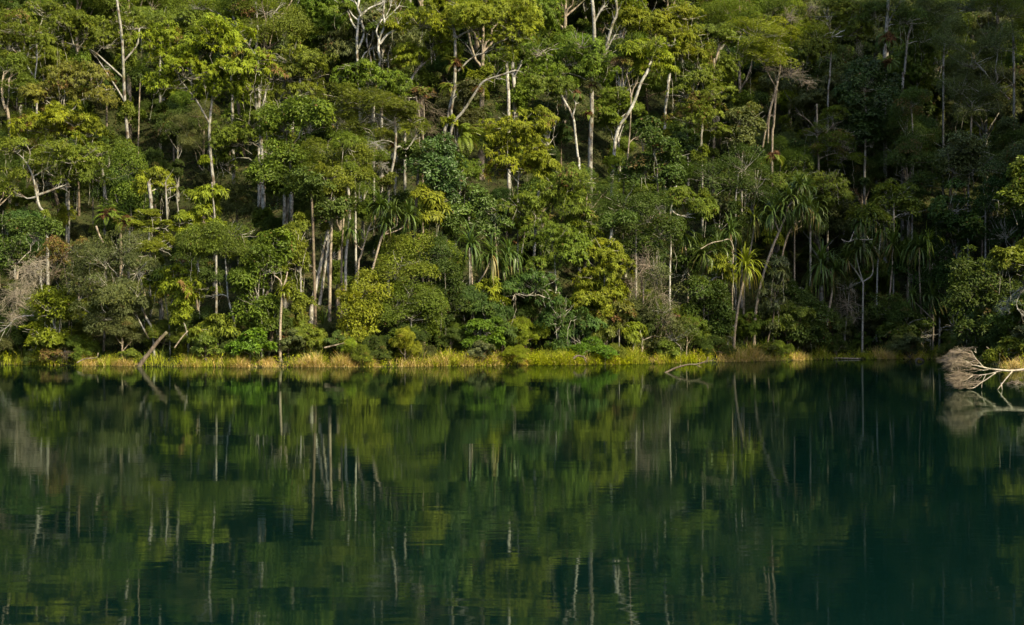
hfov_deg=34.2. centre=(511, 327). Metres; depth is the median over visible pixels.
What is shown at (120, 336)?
waterfront shrub
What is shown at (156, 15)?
rainforest tree
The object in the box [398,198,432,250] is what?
understory shrub
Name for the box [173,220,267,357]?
rainforest tree
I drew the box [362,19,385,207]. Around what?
rainforest tree
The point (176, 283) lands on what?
rainforest tree
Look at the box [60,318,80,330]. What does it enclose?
waterfront shrub
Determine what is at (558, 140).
understory shrub
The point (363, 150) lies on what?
rainforest tree
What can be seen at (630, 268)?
understory shrub
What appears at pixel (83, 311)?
waterfront shrub
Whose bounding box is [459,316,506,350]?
shore bush
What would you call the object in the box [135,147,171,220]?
understory shrub
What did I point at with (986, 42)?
rainforest tree
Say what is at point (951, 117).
shaded tree
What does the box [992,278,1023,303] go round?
waterfront shrub
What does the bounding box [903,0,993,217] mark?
rainforest tree
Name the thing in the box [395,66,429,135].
shade trunk
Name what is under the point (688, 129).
midslope tree
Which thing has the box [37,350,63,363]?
bank bush
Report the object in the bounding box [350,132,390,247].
midslope tree
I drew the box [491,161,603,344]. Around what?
rainforest tree
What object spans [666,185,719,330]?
rainforest tree
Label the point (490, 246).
screw pine
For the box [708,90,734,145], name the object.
understory shrub
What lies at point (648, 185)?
midslope tree
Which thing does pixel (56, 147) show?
rainforest tree
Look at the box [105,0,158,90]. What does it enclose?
canopy tree
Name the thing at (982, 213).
midslope tree
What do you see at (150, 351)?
leaning log
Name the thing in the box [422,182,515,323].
rainforest tree
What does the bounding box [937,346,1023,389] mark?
fallen branch
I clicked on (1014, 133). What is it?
shaded tree
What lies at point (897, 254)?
understory shrub
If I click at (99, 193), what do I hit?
understory shrub
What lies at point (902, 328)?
shore bush
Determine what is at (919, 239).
screw pine
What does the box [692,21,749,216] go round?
rainforest tree
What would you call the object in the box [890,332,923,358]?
bank bush
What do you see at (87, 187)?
midslope tree
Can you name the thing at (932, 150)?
midslope tree
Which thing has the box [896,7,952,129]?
canopy tree
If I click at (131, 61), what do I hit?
canopy tree
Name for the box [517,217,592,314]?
rainforest tree
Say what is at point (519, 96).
canopy tree
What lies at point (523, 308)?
waterfront shrub
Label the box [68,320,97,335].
waterfront shrub
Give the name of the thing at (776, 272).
rainforest tree
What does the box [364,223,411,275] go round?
midslope tree
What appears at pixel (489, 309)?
rainforest tree
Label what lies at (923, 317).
waterfront shrub
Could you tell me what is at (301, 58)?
rainforest tree
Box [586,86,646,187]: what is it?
midslope tree
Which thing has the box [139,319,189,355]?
waterfront shrub
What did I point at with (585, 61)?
rainforest tree
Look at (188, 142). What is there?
midslope tree
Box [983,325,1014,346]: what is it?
waterfront shrub
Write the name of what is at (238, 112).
shade trunk
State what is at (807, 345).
waterfront shrub
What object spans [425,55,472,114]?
understory shrub
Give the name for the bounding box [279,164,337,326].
tree
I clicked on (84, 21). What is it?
rainforest tree
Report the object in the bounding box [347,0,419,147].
canopy tree
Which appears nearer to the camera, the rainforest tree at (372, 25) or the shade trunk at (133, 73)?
the rainforest tree at (372, 25)
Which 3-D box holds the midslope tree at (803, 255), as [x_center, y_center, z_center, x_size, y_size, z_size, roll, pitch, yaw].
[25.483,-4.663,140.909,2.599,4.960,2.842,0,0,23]
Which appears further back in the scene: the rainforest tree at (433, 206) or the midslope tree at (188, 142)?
the midslope tree at (188, 142)
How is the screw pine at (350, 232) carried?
on the ground at (84, 222)
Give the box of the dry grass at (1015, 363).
[3,342,1023,369]
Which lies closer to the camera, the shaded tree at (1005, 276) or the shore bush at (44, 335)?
the shore bush at (44, 335)
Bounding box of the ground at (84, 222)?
[0,0,1023,366]
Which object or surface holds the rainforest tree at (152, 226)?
on the ground at (84, 222)
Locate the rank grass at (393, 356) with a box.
[1,334,1022,363]
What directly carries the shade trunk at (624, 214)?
on the ground at (84, 222)
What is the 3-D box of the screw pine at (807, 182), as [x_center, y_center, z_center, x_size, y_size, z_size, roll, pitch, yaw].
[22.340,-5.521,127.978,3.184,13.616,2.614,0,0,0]
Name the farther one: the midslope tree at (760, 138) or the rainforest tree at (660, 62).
the midslope tree at (760, 138)
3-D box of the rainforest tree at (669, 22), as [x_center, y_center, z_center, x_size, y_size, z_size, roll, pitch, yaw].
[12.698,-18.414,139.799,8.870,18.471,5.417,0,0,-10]
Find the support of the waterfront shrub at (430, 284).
on the ground at (84, 222)
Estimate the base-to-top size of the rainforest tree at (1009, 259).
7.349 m
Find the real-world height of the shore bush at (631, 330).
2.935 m
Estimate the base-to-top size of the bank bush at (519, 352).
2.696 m
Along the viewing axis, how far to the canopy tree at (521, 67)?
152.38 m
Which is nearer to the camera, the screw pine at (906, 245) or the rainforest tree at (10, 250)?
the rainforest tree at (10, 250)
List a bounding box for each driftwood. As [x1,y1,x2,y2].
[324,341,356,348]
[573,355,586,362]
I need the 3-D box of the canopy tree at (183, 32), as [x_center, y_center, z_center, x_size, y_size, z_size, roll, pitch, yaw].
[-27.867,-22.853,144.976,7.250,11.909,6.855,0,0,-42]
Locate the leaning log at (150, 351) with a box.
[137,331,167,366]
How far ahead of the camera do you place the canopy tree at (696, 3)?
163.98 m
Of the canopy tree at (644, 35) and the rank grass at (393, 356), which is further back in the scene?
the canopy tree at (644, 35)
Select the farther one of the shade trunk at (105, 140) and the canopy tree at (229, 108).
the canopy tree at (229, 108)
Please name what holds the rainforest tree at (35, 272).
on the ground at (84, 222)
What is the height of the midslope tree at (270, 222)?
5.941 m
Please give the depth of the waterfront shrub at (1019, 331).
99.56 m
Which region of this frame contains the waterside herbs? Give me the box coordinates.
[3,347,1023,368]
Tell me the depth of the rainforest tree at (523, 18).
121.27 m
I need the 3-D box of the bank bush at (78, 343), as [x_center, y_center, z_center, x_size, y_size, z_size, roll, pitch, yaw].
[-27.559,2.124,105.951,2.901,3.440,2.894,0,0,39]
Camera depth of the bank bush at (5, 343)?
107.57 m
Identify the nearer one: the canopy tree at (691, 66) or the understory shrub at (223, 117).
the understory shrub at (223, 117)
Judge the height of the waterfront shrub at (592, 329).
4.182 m
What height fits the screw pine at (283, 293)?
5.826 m
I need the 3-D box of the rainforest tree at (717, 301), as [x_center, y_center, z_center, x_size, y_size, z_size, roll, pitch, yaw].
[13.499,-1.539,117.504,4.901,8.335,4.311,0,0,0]
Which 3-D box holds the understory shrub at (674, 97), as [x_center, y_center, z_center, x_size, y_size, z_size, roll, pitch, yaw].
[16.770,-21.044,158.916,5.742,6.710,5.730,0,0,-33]
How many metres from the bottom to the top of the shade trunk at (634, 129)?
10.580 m
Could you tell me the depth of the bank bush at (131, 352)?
103.84 m
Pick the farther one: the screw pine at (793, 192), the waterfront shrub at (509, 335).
the screw pine at (793, 192)
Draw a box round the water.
[0,359,1023,624]
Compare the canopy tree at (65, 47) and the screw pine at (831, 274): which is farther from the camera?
the canopy tree at (65, 47)
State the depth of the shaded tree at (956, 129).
155.79 m
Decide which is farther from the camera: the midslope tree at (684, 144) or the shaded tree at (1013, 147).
the midslope tree at (684, 144)
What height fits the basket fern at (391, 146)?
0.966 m
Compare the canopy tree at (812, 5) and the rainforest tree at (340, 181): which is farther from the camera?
the canopy tree at (812, 5)
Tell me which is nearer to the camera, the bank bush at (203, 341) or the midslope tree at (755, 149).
the bank bush at (203, 341)
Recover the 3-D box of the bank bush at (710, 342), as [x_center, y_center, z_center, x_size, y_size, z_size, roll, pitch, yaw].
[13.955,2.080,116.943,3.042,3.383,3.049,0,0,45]
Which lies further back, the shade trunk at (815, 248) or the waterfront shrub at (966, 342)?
the shade trunk at (815, 248)
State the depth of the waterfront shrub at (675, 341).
113.91 m
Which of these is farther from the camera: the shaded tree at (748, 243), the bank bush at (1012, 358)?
the shaded tree at (748, 243)
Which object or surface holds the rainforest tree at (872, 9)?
on the ground at (84, 222)
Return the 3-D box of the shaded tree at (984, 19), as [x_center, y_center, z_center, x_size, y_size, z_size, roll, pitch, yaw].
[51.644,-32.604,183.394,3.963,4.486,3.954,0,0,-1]
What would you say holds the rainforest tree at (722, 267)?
on the ground at (84, 222)
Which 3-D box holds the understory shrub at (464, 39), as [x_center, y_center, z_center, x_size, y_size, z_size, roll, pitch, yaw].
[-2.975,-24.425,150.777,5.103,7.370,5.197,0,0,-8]
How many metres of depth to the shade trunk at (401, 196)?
116.28 m
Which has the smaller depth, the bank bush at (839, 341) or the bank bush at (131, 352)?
the bank bush at (131, 352)
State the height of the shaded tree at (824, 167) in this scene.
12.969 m
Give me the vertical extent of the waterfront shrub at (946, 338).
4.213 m
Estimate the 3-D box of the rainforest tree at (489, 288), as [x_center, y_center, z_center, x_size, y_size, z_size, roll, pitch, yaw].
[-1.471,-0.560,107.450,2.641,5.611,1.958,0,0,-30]
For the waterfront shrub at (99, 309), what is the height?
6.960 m
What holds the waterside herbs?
on the ground at (84, 222)
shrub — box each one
[0,0,45,17]
[0,54,48,163]
[0,205,51,294]
[0,306,24,353]
[2,308,58,333]
[19,2,70,41]
[21,41,69,64]
[52,225,91,248]
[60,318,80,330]
[61,136,105,215]
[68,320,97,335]
[70,35,111,82]
[70,297,111,324]
[83,279,128,352]
[88,65,125,128]
[90,165,148,275]
[103,313,145,357]
[112,163,168,251]
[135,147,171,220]
[136,98,161,136]
[136,320,163,347]
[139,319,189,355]
[152,101,180,160]
[167,34,198,86]
[167,89,196,152]
[167,246,224,310]
[168,326,190,346]
[172,57,216,104]
[174,305,219,353]
[207,116,249,170]
[214,327,245,348]
[231,224,252,288]
[234,314,251,330]
[238,231,299,293]
[247,307,294,355]
[248,36,286,59]
[272,318,292,337]
[272,328,307,357]
[287,29,349,98]
[294,319,308,344]
[295,323,328,350]
[318,320,343,338]
[322,330,352,353]
[379,322,429,349]
[382,317,408,330]
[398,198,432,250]
[403,0,444,12]
[403,279,455,342]
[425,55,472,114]
[430,317,474,339]
[434,326,465,353]
[438,239,468,283]
[446,310,465,323]
[456,27,503,53]
[456,289,501,321]
[468,98,493,148]
[475,199,526,252]
[488,320,521,351]
[497,57,538,82]
[499,229,558,281]
[500,294,538,344]
[508,318,530,346]
[511,316,549,347]
[514,267,553,341]
[516,171,567,252]
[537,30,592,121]
[539,326,557,350]
[542,124,573,165]
[551,15,576,32]
[553,309,599,342]
[558,230,598,251]
[564,302,598,342]
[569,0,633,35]
[572,169,608,191]
[579,25,603,52]
[588,316,623,344]
[590,302,628,346]
[618,229,668,292]
[623,297,662,338]
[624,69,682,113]
[627,182,667,226]
[634,111,669,137]
[638,287,668,339]
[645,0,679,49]
[658,304,694,322]
[660,332,685,346]
[662,77,723,107]
[675,314,712,352]
[676,315,700,354]
[694,294,735,318]
[705,331,735,355]
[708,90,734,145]
[715,115,737,138]
[719,79,746,94]
[723,44,763,104]
[733,308,769,340]
[733,310,768,343]
[756,104,781,128]
[759,294,804,340]
[759,300,816,352]
[793,339,816,351]
[823,307,853,335]
[831,325,857,340]
[852,331,874,345]
[854,259,899,304]
[864,316,886,342]
[881,298,915,332]
[886,236,933,297]
[892,75,955,118]
[912,309,936,331]
[918,259,972,317]
[925,131,959,195]
[928,315,950,333]
[932,219,957,254]
[939,319,974,344]
[940,167,987,211]
[950,334,971,348]
[956,311,977,338]
[962,111,998,135]
[966,304,978,314]
[973,129,1011,187]
[978,81,1023,118]
[983,293,1023,336]
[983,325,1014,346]
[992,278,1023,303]
[992,301,1006,311]
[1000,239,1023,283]
[1010,325,1023,337]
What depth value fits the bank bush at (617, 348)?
108.20 m
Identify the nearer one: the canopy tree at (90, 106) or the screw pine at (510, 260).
the screw pine at (510, 260)
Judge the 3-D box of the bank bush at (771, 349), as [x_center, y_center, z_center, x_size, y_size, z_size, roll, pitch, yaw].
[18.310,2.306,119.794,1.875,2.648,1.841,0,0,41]
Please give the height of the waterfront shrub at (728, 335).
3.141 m
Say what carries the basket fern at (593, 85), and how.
attached to the rainforest tree at (553, 86)
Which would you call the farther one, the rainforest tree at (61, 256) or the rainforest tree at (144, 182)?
the rainforest tree at (144, 182)
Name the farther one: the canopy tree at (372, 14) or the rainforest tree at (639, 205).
the canopy tree at (372, 14)
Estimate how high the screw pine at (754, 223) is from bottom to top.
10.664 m
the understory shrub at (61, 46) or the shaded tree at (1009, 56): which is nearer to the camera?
the understory shrub at (61, 46)
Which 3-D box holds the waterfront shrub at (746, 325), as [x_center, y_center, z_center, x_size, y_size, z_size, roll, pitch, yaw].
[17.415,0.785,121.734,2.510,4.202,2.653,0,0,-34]
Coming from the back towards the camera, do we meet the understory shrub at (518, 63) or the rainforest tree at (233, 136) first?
the understory shrub at (518, 63)
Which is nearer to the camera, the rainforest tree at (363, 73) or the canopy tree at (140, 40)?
the rainforest tree at (363, 73)
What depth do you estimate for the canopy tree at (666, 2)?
170.26 m
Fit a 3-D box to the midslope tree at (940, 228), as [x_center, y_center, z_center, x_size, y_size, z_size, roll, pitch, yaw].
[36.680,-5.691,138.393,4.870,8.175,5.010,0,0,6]
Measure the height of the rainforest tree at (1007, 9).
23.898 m
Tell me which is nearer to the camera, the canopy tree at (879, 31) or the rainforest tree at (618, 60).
the rainforest tree at (618, 60)
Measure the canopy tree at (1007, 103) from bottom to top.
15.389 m
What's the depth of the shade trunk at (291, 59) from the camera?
135.26 m
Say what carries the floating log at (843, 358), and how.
on the water
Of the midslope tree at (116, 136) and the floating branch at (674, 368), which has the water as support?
the floating branch at (674, 368)
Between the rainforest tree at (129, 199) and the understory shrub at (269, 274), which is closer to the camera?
the understory shrub at (269, 274)
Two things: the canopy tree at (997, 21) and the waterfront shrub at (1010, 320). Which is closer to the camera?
the waterfront shrub at (1010, 320)
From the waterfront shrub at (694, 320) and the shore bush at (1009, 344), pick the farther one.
the waterfront shrub at (694, 320)
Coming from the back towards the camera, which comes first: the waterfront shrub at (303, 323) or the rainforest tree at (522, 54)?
the rainforest tree at (522, 54)
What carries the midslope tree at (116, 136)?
on the ground at (84, 222)
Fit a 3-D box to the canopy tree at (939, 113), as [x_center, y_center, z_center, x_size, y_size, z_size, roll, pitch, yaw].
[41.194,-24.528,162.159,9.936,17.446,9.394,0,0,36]
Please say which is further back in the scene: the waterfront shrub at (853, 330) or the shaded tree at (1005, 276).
the shaded tree at (1005, 276)
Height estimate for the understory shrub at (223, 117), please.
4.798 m
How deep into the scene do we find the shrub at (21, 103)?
138.16 m
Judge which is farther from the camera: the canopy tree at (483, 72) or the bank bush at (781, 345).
the canopy tree at (483, 72)
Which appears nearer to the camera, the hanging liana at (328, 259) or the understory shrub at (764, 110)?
the hanging liana at (328, 259)
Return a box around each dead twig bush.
[996,287,1023,319]
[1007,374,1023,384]
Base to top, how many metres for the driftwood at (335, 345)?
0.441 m
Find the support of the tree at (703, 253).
on the ground at (84, 222)
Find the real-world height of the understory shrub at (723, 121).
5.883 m
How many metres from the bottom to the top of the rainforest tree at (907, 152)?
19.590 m
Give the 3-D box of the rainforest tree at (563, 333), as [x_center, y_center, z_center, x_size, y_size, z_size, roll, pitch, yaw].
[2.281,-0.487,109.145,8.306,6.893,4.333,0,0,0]
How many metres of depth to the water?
23.55 m
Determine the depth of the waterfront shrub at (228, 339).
102.59 m
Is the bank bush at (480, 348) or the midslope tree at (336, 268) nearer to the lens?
the bank bush at (480, 348)
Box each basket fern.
[92,204,128,228]
[112,214,137,233]
[385,140,400,150]
[438,82,458,96]
[441,55,466,72]
[457,123,484,156]
[471,86,483,92]
[567,90,585,104]
[582,110,593,119]
[585,80,601,93]
[762,150,785,166]
[874,31,902,50]
[878,57,903,73]
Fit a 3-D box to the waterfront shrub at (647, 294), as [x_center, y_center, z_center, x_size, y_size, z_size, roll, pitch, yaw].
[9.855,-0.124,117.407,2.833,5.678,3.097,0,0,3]
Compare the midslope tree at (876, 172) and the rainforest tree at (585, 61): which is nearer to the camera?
the rainforest tree at (585, 61)
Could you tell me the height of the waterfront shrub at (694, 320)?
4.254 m
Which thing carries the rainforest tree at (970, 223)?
on the ground at (84, 222)
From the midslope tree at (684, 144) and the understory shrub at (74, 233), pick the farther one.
the midslope tree at (684, 144)
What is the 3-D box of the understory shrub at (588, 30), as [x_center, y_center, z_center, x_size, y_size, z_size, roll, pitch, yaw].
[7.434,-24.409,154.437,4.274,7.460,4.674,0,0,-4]
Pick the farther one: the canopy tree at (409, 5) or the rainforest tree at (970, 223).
the canopy tree at (409, 5)
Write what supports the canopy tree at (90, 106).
on the ground at (84, 222)
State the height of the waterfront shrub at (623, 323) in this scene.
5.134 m
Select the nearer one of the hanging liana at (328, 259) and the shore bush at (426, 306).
the shore bush at (426, 306)
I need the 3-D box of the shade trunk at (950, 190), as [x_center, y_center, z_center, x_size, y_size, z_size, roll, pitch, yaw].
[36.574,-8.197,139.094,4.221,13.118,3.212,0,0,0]
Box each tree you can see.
[0,0,72,203]
[0,12,70,117]
[0,51,38,215]
[0,105,59,211]
[0,112,46,210]
[0,129,31,266]
[0,133,78,291]
[0,213,65,354]
[0,255,60,339]
[4,41,89,182]
[6,99,113,290]
[16,59,123,279]
[32,0,158,218]
[35,0,119,123]
[36,131,121,282]
[36,234,90,329]
[43,0,69,55]
[56,245,95,300]
[58,0,123,113]
[59,224,160,357]
[83,167,108,235]
[84,0,174,160]
[92,16,114,70]
[99,136,154,300]
[100,126,130,168]
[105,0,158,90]
[115,0,205,159]
[125,0,213,110]
[125,254,150,292]
[127,12,288,297]
[127,208,176,321]
[131,166,176,322]
[132,27,148,52]
[139,266,170,355]
[147,0,220,127]
[148,105,209,201]
[153,258,210,356]
[159,170,229,313]
[165,98,232,222]
[169,0,293,207]
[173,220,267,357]
[199,0,293,123]
[202,82,289,230]
[203,0,225,64]
[216,180,256,265]
[219,0,325,197]
[225,226,296,357]
[243,93,336,309]
[247,214,282,291]
[249,35,339,221]
[262,0,303,111]
[272,209,317,329]
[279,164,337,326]
[281,0,375,153]
[288,196,310,219]
[297,134,390,318]
[299,129,387,312]
[304,161,356,323]
[307,102,367,217]
[313,82,430,290]
[316,1,437,192]
[327,0,388,203]
[329,57,418,257]
[329,132,359,314]
[335,266,393,345]
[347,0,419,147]
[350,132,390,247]
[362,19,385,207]
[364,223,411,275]
[372,229,446,323]
[373,134,401,291]
[374,0,425,212]
[386,0,416,77]
[386,0,545,237]
[391,28,466,234]
[401,0,441,126]
[401,131,468,279]
[407,86,448,280]
[408,184,451,339]
[412,147,489,273]
[415,230,474,352]
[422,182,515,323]
[425,77,492,196]
[435,0,463,87]
[440,0,530,179]
[458,283,514,319]
[459,29,490,82]
[467,0,566,155]
[475,276,511,350]
[477,104,561,319]
[481,46,530,216]
[485,268,608,353]
[489,186,516,237]
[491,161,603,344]
[499,33,530,81]
[516,0,622,238]
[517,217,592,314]
[519,98,580,173]
[520,74,588,277]
[543,0,605,121]
[559,167,620,282]
[567,237,637,344]
[574,0,590,77]
[579,0,651,116]
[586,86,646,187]
[588,181,688,294]
[589,33,660,168]
[601,35,680,277]
[603,221,648,288]
[605,115,696,301]
[606,55,642,295]
[606,169,662,272]
[608,1,714,216]
[608,22,630,40]
[622,0,654,90]
[623,244,699,350]
[649,131,696,219]
[656,191,736,346]
[660,61,738,290]
[661,0,678,78]
[661,32,743,181]
[666,113,713,191]
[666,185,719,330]
[668,248,735,343]
[672,252,737,320]
[677,0,756,121]
[682,142,778,330]
[686,224,740,309]
[691,0,801,156]
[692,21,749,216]
[703,191,748,274]
[713,143,778,250]
[714,0,767,85]
[718,159,782,288]
[720,12,824,295]
[720,100,767,308]
[737,71,774,105]
[748,0,828,139]
[750,118,801,217]
[751,134,812,293]
[754,253,791,341]
[757,66,866,244]
[758,138,808,252]
[762,157,854,292]
[764,68,786,105]
[768,171,860,309]
[769,2,804,86]
[777,0,859,141]
[778,0,883,262]
[781,23,829,113]
[784,89,813,136]
[787,133,840,248]
[793,104,868,297]
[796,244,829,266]
[802,23,882,125]
[807,52,894,204]
[821,164,862,252]
[823,55,904,295]
[830,275,868,349]
[832,0,914,149]
[835,141,890,264]
[844,178,927,293]
[851,0,928,262]
[858,88,934,232]
[866,91,944,283]
[870,41,899,80]
[874,134,931,235]
[878,85,947,306]
[886,35,953,185]
[887,236,971,347]
[888,136,940,201]
[889,0,981,148]
[890,10,945,241]
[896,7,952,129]
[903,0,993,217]
[923,212,982,304]
[927,159,1023,288]
[930,14,1023,296]
[931,129,1009,309]
[933,125,989,150]
[937,53,1023,209]
[939,244,1023,360]
[945,100,968,124]
[965,8,985,80]
[971,200,1003,258]
[973,256,1021,282]
[975,0,1023,183]
[976,13,995,29]
[976,51,1005,68]
[976,115,1023,237]
[981,129,1023,280]
[986,0,1008,59]
[986,238,1023,293]
[989,53,1021,87]
[992,155,1023,221]
[997,21,1023,91]
[999,123,1023,169]
[1001,109,1023,128]
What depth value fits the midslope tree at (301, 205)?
119.44 m
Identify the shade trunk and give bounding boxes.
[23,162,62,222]
[60,26,89,124]
[68,125,110,246]
[125,65,158,158]
[209,51,253,183]
[209,60,245,156]
[263,169,297,308]
[287,3,302,129]
[308,194,365,337]
[323,43,355,101]
[349,142,376,278]
[366,189,414,280]
[393,139,445,295]
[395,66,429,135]
[510,178,558,320]
[595,208,640,242]
[623,117,662,151]
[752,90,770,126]
[812,194,840,295]
[928,163,959,292]
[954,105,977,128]
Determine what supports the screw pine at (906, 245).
on the ground at (84, 222)
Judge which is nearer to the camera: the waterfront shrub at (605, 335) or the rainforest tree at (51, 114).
the waterfront shrub at (605, 335)
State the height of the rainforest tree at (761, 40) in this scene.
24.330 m
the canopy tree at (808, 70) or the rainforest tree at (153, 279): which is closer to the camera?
the rainforest tree at (153, 279)
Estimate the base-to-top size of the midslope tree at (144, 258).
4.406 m
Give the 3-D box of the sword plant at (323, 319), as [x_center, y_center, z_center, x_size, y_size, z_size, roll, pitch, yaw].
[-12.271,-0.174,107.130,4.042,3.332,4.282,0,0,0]
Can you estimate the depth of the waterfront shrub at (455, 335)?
106.08 m
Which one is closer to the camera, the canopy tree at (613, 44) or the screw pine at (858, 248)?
the screw pine at (858, 248)
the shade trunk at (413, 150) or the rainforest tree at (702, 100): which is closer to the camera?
the shade trunk at (413, 150)
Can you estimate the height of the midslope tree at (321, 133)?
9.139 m
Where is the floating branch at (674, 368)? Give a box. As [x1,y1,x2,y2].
[665,357,712,372]
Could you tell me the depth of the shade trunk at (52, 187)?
127.11 m
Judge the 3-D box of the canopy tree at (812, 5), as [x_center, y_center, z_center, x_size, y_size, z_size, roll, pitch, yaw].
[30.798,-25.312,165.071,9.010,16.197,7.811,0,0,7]
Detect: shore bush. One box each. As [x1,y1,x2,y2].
[18,283,99,362]
[38,345,83,364]
[185,313,240,357]
[224,327,277,361]
[369,276,450,355]
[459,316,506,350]
[552,335,619,359]
[600,298,636,345]
[620,321,649,348]
[764,272,839,353]
[860,291,937,345]
[980,335,1023,367]
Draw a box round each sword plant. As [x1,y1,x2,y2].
[312,305,337,332]
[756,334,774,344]
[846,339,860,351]
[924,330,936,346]
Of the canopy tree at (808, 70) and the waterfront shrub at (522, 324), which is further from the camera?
the canopy tree at (808, 70)
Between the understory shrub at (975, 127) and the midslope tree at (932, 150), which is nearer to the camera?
the midslope tree at (932, 150)
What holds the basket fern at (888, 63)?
attached to the rainforest tree at (867, 131)
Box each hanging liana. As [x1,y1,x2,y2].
[327,234,328,284]
[700,239,733,262]
[841,232,872,241]
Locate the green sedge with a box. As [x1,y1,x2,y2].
[0,341,1023,367]
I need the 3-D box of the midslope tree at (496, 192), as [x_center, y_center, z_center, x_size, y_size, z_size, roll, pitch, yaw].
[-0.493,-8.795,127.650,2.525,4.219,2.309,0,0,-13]
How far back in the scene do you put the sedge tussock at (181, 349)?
104.55 m
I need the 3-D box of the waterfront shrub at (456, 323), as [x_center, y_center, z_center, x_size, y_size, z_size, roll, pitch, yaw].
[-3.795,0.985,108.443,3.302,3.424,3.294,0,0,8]
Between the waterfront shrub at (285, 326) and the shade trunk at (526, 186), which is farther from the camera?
the shade trunk at (526, 186)
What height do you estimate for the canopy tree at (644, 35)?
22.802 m
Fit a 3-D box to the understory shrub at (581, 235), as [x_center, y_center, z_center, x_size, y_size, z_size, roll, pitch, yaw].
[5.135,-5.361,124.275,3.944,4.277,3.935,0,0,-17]
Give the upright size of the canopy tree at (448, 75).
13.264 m
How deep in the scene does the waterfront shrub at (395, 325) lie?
107.69 m
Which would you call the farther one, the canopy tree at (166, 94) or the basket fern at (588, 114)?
the canopy tree at (166, 94)
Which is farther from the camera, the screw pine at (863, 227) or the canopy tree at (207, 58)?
the canopy tree at (207, 58)
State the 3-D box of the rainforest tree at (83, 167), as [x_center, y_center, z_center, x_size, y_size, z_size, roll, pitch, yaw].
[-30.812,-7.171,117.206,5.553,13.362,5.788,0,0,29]
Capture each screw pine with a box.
[274,272,292,363]
[341,186,402,289]
[365,198,423,299]
[448,218,513,317]
[482,236,531,349]
[714,211,752,345]
[725,239,770,346]
[738,204,769,344]
[753,172,819,344]
[771,190,833,343]
[782,168,819,278]
[792,236,859,324]
[830,229,888,354]
[845,201,904,341]
[865,218,914,336]
[889,233,919,318]
[896,231,940,350]
[901,277,950,349]
[913,220,944,346]
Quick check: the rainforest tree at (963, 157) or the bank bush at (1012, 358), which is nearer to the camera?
the bank bush at (1012, 358)
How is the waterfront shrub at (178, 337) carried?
on the ground at (84, 222)
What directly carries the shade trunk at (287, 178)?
on the ground at (84, 222)
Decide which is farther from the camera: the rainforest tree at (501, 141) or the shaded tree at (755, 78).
the shaded tree at (755, 78)
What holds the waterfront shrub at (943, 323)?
on the ground at (84, 222)
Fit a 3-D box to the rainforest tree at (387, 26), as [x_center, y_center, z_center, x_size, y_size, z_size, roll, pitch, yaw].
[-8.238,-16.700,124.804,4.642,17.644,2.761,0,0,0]
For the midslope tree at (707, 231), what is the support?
on the ground at (84, 222)
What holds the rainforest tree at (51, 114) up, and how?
on the ground at (84, 222)
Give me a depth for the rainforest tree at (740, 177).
125.62 m
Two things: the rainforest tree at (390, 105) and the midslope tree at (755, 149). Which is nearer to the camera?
the rainforest tree at (390, 105)
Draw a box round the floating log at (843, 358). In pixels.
[829,357,859,358]
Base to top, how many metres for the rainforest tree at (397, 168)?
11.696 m
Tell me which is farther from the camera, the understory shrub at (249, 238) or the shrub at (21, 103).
the shrub at (21, 103)
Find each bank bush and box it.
[0,332,14,354]
[20,350,49,363]
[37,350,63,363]
[58,335,101,360]
[117,348,145,362]
[187,331,224,361]
[340,337,358,361]
[350,343,373,364]
[362,334,392,362]
[388,326,421,359]
[402,340,437,359]
[463,339,495,362]
[497,344,533,364]
[608,342,627,358]
[651,336,679,357]
[690,333,736,355]
[753,342,779,356]
[771,340,794,355]
[825,333,846,356]
[882,333,905,352]
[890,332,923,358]
[936,343,958,355]
[946,339,972,351]
[1001,346,1023,360]
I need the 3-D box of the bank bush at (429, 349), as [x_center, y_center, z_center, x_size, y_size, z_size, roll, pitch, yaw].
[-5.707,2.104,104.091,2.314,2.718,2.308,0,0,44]
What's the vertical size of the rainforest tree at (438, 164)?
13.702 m
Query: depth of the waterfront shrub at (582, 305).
111.26 m
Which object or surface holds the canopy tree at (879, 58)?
on the ground at (84, 222)
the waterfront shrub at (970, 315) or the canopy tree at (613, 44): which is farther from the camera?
the canopy tree at (613, 44)
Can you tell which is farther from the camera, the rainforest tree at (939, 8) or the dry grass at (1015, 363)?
the rainforest tree at (939, 8)
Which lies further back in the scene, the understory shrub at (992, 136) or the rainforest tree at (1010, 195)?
the understory shrub at (992, 136)

